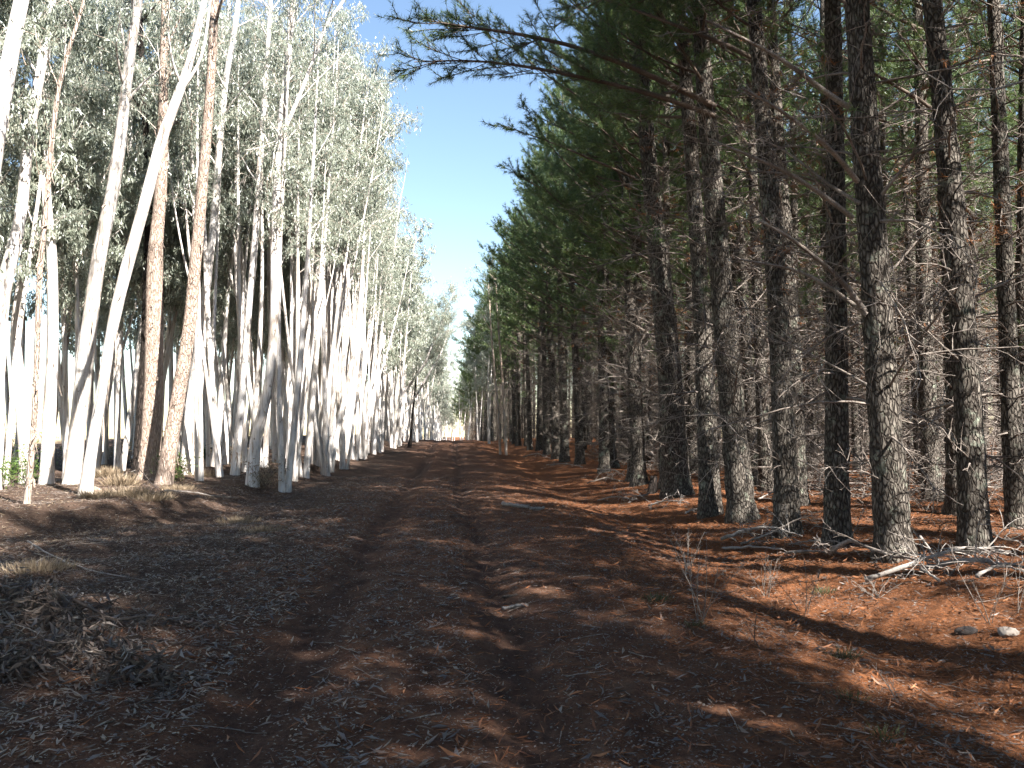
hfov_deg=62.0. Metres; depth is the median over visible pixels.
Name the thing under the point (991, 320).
pine tree
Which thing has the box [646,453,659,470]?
dead brush
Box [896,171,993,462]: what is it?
pine tree
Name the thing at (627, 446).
dead brush
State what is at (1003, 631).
rock
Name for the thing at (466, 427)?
pine tree
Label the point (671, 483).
pine tree
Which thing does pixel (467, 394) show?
gum tree
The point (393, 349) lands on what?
gum tree
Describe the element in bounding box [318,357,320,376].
gum tree
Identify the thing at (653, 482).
tree stump
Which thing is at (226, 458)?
gum tree
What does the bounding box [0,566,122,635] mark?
fallen bough
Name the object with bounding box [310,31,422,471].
gum tree
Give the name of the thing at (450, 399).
gum tree
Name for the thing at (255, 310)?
gum tree
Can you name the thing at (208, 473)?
dry tussock
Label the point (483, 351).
pine tree
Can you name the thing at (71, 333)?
gum tree
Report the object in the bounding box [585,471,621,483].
fallen branch
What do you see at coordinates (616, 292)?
pine tree
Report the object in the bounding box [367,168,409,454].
gum tree
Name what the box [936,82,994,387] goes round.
pine tree
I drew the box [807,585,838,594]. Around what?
grass tuft
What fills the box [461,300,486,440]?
pine tree
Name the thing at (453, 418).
gum tree
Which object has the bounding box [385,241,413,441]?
gum tree
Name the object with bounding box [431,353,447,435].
gum tree
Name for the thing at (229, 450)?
shrub
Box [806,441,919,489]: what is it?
dead brush
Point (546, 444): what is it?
pine tree
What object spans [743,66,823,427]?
pine tree
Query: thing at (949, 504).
pine tree
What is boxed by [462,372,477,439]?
pine tree
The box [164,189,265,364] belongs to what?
gum tree
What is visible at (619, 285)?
pine tree
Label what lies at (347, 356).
gum tree
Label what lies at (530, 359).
pine tree
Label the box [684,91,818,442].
pine tree
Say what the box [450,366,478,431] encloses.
pine tree
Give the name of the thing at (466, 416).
pine tree
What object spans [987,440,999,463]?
dead brush
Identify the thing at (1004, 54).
pine tree
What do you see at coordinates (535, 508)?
log piece
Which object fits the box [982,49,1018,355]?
pine tree
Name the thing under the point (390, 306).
gum tree
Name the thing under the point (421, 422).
gum tree
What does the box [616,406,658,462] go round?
dead brush
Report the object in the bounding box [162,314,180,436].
gum tree
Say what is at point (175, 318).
gum tree
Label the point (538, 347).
pine tree
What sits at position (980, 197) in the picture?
pine tree
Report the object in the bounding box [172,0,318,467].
gum tree
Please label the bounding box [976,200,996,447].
pine tree
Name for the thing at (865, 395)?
pine tree
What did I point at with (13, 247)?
gum tree
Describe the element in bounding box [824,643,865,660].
grass tuft
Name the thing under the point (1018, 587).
dry weed
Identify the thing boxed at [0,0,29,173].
gum tree
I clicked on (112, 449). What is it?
shrub
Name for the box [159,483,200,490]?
dry tussock
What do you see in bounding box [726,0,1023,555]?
pine tree
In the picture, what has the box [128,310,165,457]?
gum tree
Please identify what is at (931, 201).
pine tree
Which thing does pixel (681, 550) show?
dry weed
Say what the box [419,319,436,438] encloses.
gum tree
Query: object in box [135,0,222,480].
stringybark tree
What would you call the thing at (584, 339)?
pine tree
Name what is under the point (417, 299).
gum tree
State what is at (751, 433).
pine tree
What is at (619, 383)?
pine tree
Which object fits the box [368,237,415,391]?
gum tree
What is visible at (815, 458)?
dead brush
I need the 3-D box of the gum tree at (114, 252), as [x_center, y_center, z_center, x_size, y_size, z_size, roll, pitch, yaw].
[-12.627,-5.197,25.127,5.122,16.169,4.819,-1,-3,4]
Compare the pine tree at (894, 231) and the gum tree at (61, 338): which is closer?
the pine tree at (894, 231)
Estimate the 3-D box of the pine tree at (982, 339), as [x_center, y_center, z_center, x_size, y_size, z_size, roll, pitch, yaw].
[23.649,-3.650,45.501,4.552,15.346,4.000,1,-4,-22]
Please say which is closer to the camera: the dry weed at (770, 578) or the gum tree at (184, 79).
the dry weed at (770, 578)
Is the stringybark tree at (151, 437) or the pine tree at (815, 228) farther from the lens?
the pine tree at (815, 228)
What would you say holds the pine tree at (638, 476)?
on the ground
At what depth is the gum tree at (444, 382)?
129.63 m
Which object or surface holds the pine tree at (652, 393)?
on the ground
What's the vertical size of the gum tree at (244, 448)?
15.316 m
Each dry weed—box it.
[666,527,703,573]
[670,533,749,622]
[730,609,758,646]
[746,557,780,597]
[765,555,822,613]
[852,575,899,597]
[872,663,898,701]
[938,541,1018,624]
[1015,560,1023,612]
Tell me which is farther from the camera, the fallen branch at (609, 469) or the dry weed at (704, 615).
the fallen branch at (609, 469)
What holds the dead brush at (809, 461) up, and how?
on the ground
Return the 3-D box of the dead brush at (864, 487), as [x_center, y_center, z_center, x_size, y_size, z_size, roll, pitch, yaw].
[7.945,1.567,19.165,3.584,1.990,3.923,-1,-3,10]
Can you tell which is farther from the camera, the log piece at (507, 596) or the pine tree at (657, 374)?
the pine tree at (657, 374)
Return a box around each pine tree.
[376,0,824,524]
[449,244,503,441]
[449,377,467,439]
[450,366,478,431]
[452,366,471,439]
[453,372,483,438]
[453,378,465,438]
[453,380,473,438]
[454,289,500,439]
[458,330,498,423]
[458,338,483,429]
[458,351,474,437]
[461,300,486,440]
[461,315,483,440]
[461,326,498,432]
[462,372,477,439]
[462,385,475,434]
[464,255,523,441]
[464,269,499,440]
[467,275,509,441]
[467,313,484,436]
[468,200,547,449]
[468,312,498,431]
[469,217,537,445]
[469,271,500,440]
[475,0,713,499]
[477,111,574,459]
[478,146,571,454]
[479,241,523,443]
[479,261,508,438]
[481,206,534,445]
[484,67,595,461]
[484,239,532,430]
[494,65,622,464]
[496,0,691,486]
[497,320,531,425]
[498,156,559,450]
[499,292,536,437]
[503,269,570,424]
[503,270,544,402]
[507,349,535,437]
[508,270,571,443]
[513,14,651,473]
[514,66,628,467]
[521,250,596,435]
[528,28,679,451]
[534,277,572,431]
[541,0,1023,547]
[541,29,696,481]
[544,0,739,489]
[544,223,620,441]
[545,195,598,449]
[557,110,683,464]
[564,224,626,458]
[565,0,787,518]
[566,191,670,461]
[568,13,701,467]
[578,0,860,539]
[586,293,617,431]
[586,299,618,429]
[586,319,655,423]
[589,0,824,491]
[593,44,726,472]
[593,318,620,444]
[603,0,854,505]
[614,1,804,472]
[619,143,718,442]
[619,245,682,455]
[621,0,803,486]
[624,0,1023,563]
[649,186,716,434]
[649,254,685,456]
[650,251,685,397]
[650,300,682,445]
[651,309,682,435]
[652,79,754,444]
[672,255,720,423]
[674,276,683,366]
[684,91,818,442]
[707,160,770,431]
[711,71,771,451]
[716,373,720,444]
[719,17,848,475]
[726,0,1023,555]
[735,0,1023,515]
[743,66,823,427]
[745,0,859,457]
[746,0,913,464]
[748,207,803,443]
[758,86,864,470]
[764,47,865,467]
[766,69,866,462]
[769,228,822,390]
[798,0,1023,529]
[798,101,856,458]
[799,0,953,476]
[799,176,860,455]
[799,218,864,450]
[803,42,942,457]
[804,1,999,483]
[805,3,940,454]
[811,75,907,470]
[811,198,868,462]
[816,0,1020,501]
[823,213,864,454]
[823,277,860,439]
[847,66,942,456]
[847,206,868,445]
[848,207,905,449]
[863,0,1000,466]
[883,0,1017,488]
[886,49,999,464]
[887,155,913,461]
[892,0,1017,479]
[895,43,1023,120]
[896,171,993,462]
[903,0,1020,464]
[919,0,1023,511]
[926,0,1023,230]
[931,54,1016,450]
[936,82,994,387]
[936,97,1016,439]
[963,137,995,424]
[964,2,1019,441]
[965,68,1018,458]
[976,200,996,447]
[979,162,1016,454]
[980,252,995,454]
[981,36,1018,421]
[981,180,1012,429]
[981,217,1013,447]
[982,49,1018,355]
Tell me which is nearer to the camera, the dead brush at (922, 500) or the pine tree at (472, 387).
the dead brush at (922, 500)
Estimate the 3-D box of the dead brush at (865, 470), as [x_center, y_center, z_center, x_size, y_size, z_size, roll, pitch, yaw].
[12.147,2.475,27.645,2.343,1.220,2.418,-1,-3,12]
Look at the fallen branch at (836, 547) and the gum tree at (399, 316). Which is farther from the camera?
the gum tree at (399, 316)
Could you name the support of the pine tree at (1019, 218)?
on the ground
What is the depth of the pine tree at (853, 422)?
32.92 m
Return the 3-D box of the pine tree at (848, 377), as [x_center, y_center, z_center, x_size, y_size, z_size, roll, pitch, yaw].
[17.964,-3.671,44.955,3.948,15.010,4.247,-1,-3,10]
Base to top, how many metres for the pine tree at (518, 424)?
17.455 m
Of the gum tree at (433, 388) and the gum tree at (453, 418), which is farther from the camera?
the gum tree at (453, 418)
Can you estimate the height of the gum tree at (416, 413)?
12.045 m
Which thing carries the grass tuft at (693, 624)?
on the ground
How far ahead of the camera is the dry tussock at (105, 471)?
24.05 m
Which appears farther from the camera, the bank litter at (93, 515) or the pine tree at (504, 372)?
the pine tree at (504, 372)
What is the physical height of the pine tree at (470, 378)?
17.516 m
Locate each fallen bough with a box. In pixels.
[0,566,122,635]
[0,606,212,701]
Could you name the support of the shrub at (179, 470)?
on the ground
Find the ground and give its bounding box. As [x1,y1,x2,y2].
[0,434,1023,767]
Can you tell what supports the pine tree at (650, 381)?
on the ground
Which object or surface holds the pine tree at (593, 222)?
on the ground
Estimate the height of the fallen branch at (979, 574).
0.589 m
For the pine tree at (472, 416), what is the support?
on the ground
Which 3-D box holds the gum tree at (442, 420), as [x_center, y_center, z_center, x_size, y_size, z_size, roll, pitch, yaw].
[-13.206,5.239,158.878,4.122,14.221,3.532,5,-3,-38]
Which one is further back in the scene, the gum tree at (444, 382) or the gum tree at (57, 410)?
the gum tree at (444, 382)
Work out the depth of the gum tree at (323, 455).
29.82 m
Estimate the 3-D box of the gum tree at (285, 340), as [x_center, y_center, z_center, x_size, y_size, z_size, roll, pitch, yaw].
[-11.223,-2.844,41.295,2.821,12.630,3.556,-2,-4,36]
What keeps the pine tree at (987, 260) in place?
on the ground
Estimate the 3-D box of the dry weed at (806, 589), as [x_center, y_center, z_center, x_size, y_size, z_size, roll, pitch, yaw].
[2.609,1.867,7.891,0.512,0.632,0.389,-1,-3,18]
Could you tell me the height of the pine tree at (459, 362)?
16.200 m
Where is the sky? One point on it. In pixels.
(453, 181)
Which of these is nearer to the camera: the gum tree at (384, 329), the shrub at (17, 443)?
the shrub at (17, 443)
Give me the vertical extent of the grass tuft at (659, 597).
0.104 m
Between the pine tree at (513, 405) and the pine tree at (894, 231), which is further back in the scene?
the pine tree at (513, 405)
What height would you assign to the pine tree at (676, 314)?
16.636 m
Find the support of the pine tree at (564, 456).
on the ground
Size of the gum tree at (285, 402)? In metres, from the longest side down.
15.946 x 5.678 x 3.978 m
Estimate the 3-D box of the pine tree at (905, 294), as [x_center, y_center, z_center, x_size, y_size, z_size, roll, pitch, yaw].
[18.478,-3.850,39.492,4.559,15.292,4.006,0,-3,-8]
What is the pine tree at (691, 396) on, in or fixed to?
on the ground
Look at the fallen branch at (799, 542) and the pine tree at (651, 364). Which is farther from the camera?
the pine tree at (651, 364)
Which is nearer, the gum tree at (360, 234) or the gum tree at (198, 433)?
the gum tree at (198, 433)
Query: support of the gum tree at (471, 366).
on the ground
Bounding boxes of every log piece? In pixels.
[501,501,529,507]
[502,593,516,597]
[502,603,527,609]
[529,506,544,509]
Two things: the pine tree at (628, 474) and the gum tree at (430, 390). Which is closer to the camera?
the pine tree at (628, 474)
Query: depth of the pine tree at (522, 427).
93.05 m
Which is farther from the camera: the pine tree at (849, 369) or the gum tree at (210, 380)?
the pine tree at (849, 369)
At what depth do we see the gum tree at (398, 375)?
66.79 m
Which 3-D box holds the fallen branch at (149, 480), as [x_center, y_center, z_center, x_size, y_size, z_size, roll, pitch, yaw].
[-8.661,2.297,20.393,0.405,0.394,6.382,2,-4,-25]
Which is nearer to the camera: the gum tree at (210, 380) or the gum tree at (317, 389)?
the gum tree at (210, 380)
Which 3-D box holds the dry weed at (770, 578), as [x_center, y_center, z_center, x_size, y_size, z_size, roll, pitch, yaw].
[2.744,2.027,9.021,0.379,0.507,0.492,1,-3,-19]
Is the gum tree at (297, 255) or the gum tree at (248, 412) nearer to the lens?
the gum tree at (297, 255)
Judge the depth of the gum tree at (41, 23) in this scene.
17.65 m
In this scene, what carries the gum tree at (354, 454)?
on the ground
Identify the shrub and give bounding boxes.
[0,451,39,488]
[3,432,61,483]
[6,393,72,465]
[107,440,129,459]
[121,441,132,465]
[150,449,200,480]
[174,454,190,481]
[211,442,232,459]
[241,454,288,488]
[465,427,476,439]
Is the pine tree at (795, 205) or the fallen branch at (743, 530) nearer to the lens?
the fallen branch at (743, 530)
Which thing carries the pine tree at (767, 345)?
on the ground
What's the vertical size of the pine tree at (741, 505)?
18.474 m
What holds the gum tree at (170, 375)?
on the ground
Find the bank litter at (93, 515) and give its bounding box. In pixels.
[0,462,275,565]
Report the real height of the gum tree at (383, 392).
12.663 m
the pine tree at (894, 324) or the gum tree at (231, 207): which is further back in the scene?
the pine tree at (894, 324)
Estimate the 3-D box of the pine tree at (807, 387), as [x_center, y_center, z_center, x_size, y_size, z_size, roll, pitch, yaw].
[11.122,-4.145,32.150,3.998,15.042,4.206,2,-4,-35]
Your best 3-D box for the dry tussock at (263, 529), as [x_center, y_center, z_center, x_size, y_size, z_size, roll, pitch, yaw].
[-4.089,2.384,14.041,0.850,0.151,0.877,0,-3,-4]
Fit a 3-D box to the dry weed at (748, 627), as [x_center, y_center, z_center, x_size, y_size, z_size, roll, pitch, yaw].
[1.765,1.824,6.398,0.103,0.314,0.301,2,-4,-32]
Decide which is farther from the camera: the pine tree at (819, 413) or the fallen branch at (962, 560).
the pine tree at (819, 413)
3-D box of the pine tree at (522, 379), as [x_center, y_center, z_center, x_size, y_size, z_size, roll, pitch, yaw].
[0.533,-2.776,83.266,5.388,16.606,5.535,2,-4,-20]
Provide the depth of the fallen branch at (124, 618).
6.93 m
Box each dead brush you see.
[584,431,624,460]
[597,429,653,457]
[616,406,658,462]
[617,422,658,465]
[618,431,658,463]
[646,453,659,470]
[687,424,773,474]
[720,424,863,484]
[751,444,871,497]
[771,420,866,484]
[806,436,868,484]
[806,440,858,472]
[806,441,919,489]
[809,416,944,503]
[851,444,913,478]
[906,421,1002,480]
[907,392,1002,481]
[907,431,1003,512]
[910,465,1002,493]
[922,434,1003,508]
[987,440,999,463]
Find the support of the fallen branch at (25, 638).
on the ground
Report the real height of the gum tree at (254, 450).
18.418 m
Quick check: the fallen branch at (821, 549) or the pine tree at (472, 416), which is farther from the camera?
the pine tree at (472, 416)
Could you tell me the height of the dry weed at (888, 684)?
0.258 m
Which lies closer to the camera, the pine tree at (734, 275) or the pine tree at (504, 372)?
the pine tree at (734, 275)
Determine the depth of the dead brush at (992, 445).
24.18 m
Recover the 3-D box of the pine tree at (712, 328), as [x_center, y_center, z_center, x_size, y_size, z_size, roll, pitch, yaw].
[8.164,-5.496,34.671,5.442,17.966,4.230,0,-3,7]
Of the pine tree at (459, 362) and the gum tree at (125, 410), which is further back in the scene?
the pine tree at (459, 362)
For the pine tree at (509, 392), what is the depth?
70.31 m
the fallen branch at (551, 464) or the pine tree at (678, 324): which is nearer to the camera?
the fallen branch at (551, 464)
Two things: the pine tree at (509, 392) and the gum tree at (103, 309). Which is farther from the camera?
the pine tree at (509, 392)
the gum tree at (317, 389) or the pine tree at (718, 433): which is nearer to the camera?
the gum tree at (317, 389)
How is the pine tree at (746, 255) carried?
on the ground
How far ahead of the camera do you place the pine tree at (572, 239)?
29.30 m
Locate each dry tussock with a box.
[0,553,79,575]
[72,488,121,498]
[95,465,131,477]
[96,472,145,486]
[105,484,157,497]
[125,490,182,501]
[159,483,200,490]
[186,469,215,476]
[215,514,262,524]
[239,524,286,534]
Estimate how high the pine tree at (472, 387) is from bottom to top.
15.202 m
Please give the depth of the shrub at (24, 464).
21.38 m
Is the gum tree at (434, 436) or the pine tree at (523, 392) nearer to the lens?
the pine tree at (523, 392)
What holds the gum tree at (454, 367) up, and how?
on the ground
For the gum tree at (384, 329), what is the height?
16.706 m
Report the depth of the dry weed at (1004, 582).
7.07 m
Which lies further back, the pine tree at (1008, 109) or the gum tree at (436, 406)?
the gum tree at (436, 406)
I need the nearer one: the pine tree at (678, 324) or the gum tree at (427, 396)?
the pine tree at (678, 324)
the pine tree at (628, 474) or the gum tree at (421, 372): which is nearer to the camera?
the pine tree at (628, 474)
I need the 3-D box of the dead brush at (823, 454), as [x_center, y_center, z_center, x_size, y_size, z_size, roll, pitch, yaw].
[8.531,1.882,23.706,3.328,1.904,4.115,-3,-4,42]
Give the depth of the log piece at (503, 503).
17.91 m
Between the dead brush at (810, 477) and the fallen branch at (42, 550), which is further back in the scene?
the dead brush at (810, 477)
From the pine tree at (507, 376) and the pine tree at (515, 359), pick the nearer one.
the pine tree at (515, 359)
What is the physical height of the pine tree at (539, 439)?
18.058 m
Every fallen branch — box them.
[0,608,164,664]
[26,540,146,580]
[37,577,232,634]
[139,468,161,492]
[164,490,235,497]
[544,461,585,468]
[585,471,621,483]
[597,467,624,476]
[597,481,643,503]
[617,489,655,502]
[633,489,689,507]
[720,501,806,545]
[722,534,788,554]
[740,510,820,544]
[751,521,820,546]
[755,490,772,498]
[786,536,851,561]
[809,506,970,568]
[864,508,1023,581]
[887,527,940,581]
[889,506,1023,580]
[915,535,980,560]
[953,522,1022,543]
[967,539,1023,578]
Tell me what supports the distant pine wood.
on the ground
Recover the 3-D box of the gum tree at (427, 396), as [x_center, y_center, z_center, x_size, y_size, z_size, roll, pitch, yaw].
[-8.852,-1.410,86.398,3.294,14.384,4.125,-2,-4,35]
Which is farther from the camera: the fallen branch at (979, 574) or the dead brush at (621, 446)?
the dead brush at (621, 446)
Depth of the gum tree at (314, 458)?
32.28 m
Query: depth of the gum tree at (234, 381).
64.35 m
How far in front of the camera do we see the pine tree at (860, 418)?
37.93 m
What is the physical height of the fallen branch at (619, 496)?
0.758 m
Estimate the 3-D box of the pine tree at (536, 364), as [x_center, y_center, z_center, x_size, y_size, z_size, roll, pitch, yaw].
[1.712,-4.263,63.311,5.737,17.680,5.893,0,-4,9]
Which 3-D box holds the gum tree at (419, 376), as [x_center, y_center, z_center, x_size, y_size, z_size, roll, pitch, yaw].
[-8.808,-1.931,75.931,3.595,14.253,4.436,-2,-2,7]
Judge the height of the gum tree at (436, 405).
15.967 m
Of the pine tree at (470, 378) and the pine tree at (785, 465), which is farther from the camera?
the pine tree at (470, 378)
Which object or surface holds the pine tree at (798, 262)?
on the ground
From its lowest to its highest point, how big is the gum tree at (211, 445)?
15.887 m
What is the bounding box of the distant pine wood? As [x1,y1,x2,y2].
[479,254,996,443]
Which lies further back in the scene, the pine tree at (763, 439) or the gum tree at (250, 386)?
the gum tree at (250, 386)
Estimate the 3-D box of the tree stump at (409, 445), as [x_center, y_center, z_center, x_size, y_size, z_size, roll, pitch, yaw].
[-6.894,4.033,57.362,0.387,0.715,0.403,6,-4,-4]
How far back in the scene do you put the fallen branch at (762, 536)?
12.30 m
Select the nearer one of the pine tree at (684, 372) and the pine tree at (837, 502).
the pine tree at (837, 502)
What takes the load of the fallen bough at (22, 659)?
on the ground
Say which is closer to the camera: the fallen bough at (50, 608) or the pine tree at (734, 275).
the fallen bough at (50, 608)
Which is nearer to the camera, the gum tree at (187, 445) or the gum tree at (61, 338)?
the gum tree at (187, 445)
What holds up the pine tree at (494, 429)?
on the ground
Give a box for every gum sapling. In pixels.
[408,326,424,438]
[463,269,501,454]
[469,262,509,454]
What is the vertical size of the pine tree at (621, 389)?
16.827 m
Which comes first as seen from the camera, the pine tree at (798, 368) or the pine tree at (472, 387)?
the pine tree at (798, 368)
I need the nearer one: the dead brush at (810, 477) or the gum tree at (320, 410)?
the dead brush at (810, 477)
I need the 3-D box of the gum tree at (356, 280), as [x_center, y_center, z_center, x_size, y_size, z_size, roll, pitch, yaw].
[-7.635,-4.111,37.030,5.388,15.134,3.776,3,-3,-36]
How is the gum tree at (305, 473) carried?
on the ground
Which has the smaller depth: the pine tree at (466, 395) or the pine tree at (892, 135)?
the pine tree at (892, 135)
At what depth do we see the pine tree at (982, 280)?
48.96 m
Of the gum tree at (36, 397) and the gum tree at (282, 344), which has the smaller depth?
the gum tree at (36, 397)
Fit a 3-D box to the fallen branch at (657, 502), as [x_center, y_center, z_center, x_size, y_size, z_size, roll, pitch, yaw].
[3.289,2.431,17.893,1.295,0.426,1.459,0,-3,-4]
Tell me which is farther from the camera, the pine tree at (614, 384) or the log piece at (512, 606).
the pine tree at (614, 384)
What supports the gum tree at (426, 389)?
on the ground
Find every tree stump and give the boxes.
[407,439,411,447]
[647,476,657,493]
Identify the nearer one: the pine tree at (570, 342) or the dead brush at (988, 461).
the dead brush at (988, 461)
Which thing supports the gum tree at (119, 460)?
on the ground
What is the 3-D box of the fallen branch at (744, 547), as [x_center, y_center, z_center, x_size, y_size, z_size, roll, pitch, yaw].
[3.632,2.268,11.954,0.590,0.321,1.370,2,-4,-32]
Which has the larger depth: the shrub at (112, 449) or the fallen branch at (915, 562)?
the shrub at (112, 449)
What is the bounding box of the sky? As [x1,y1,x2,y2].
[0,0,1018,436]
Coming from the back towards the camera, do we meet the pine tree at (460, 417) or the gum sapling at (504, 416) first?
the pine tree at (460, 417)
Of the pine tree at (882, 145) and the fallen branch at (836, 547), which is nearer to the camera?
the fallen branch at (836, 547)
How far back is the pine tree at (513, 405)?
65.18 m
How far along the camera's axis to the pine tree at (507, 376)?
87.83 m
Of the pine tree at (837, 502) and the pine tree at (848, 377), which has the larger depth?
the pine tree at (848, 377)
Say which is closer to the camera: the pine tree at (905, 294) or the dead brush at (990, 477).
the dead brush at (990, 477)
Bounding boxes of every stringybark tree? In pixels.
[102,0,179,472]
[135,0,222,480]
[153,0,279,484]
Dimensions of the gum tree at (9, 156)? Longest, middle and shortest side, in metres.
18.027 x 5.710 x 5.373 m
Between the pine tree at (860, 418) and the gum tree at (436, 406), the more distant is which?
the gum tree at (436, 406)
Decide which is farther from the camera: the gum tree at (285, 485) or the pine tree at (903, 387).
the pine tree at (903, 387)
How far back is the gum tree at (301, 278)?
35.57 m
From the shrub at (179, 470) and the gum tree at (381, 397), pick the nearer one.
the shrub at (179, 470)
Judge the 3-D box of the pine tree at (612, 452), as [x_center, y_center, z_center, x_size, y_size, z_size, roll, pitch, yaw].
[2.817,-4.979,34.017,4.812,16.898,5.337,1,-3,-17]
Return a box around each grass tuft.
[642,592,677,602]
[681,618,708,629]
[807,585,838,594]
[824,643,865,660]
[826,685,869,705]
[859,717,905,745]
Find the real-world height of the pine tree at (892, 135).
16.875 m
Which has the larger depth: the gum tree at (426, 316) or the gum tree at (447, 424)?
the gum tree at (447, 424)
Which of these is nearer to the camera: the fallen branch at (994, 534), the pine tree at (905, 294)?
the fallen branch at (994, 534)
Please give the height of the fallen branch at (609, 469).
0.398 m
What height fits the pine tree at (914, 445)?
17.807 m
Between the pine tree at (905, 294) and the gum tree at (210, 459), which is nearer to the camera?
the gum tree at (210, 459)
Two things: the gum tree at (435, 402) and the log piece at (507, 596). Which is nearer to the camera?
the log piece at (507, 596)
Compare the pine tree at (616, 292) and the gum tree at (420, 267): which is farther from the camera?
the gum tree at (420, 267)
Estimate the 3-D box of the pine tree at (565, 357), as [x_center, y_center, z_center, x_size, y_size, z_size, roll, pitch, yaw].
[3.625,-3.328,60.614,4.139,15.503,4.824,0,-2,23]
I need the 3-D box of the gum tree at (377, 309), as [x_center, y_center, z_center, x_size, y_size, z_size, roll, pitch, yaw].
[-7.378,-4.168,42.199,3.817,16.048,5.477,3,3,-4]
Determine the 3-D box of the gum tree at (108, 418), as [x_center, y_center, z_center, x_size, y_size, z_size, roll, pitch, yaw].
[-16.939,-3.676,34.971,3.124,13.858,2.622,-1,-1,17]
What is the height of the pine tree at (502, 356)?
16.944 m
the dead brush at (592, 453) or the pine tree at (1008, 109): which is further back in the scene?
the dead brush at (592, 453)
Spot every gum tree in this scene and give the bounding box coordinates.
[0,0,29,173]
[0,0,75,489]
[0,0,84,283]
[0,0,129,485]
[0,144,65,467]
[1,0,178,449]
[1,63,35,232]
[2,0,84,503]
[2,0,110,484]
[10,0,58,483]
[14,35,136,477]
[26,294,103,376]
[39,0,192,472]
[43,111,141,359]
[43,285,101,355]
[44,73,132,463]
[55,31,130,431]
[58,0,227,470]
[61,0,195,483]
[74,0,253,476]
[77,0,216,494]
[100,241,123,458]
[103,300,138,449]
[106,37,245,389]
[120,0,298,466]
[123,134,259,463]
[123,298,178,363]
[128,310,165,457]
[140,1,255,480]
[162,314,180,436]
[163,36,267,467]
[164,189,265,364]
[164,314,182,450]
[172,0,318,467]
[179,0,250,464]
[180,0,289,474]
[202,318,232,448]
[203,20,307,471]
[206,319,236,446]
[215,186,263,431]
[216,50,289,461]
[216,306,265,452]
[217,318,234,423]
[218,0,317,475]
[228,0,360,487]
[230,0,355,492]
[230,360,248,405]
[231,314,257,442]
[236,268,289,400]
[239,44,396,481]
[240,0,329,462]
[240,45,367,438]
[242,25,377,478]
[252,36,367,475]
[252,237,320,442]
[254,276,284,448]
[255,235,300,406]
[266,259,300,361]
[282,1,380,467]
[282,58,326,457]
[283,24,406,466]
[283,46,366,418]
[287,150,392,460]
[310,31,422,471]
[311,33,372,452]
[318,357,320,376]
[325,54,423,468]
[325,121,395,442]
[345,74,401,459]
[346,205,405,460]
[350,153,400,458]
[350,177,402,459]
[360,208,429,455]
[362,240,412,451]
[366,147,408,453]
[366,201,419,452]
[366,248,404,443]
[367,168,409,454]
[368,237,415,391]
[379,364,398,411]
[381,321,415,439]
[385,218,431,445]
[385,218,436,448]
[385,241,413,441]
[387,250,425,446]
[387,271,473,445]
[393,298,411,399]
[394,247,419,430]
[395,270,424,411]
[403,289,437,441]
[405,289,430,439]
[405,299,428,441]
[406,287,430,440]
[406,382,416,432]
[411,290,437,438]
[412,288,432,439]
[418,295,439,439]
[418,303,435,439]
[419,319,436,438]
[419,322,445,438]
[419,340,439,435]
[426,314,451,416]
[429,325,449,440]
[429,348,448,439]
[429,372,445,436]
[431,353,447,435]
[431,361,452,439]
[435,392,448,422]
[436,346,455,440]
[438,379,452,433]
[439,356,451,440]
[441,368,452,439]
[443,390,455,439]
[446,383,458,440]
[447,352,468,439]
[449,396,456,440]
[457,334,477,439]
[461,301,497,440]
[472,303,501,443]
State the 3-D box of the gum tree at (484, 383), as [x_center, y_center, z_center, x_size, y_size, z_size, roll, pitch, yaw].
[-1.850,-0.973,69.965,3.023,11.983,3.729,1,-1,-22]
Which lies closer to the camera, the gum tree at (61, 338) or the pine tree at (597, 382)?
the gum tree at (61, 338)
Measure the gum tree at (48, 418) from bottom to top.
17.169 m
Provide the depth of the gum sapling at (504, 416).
49.55 m
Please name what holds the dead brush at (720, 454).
on the ground
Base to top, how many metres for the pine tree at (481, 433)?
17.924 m
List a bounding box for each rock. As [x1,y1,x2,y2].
[954,626,977,634]
[997,626,1019,637]
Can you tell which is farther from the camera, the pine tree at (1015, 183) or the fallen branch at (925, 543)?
the pine tree at (1015, 183)
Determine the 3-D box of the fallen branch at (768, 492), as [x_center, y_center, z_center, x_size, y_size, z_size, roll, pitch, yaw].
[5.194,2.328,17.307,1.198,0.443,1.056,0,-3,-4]
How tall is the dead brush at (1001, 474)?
1.479 m
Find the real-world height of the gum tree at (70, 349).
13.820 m
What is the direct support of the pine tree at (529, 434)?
on the ground
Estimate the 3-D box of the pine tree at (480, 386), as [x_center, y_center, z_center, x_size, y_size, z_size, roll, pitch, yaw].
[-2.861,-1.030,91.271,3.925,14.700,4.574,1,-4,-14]
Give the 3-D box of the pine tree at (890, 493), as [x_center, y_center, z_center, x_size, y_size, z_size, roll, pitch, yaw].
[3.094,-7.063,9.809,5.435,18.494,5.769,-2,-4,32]
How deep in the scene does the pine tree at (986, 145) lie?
19.46 m
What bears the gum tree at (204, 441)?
on the ground

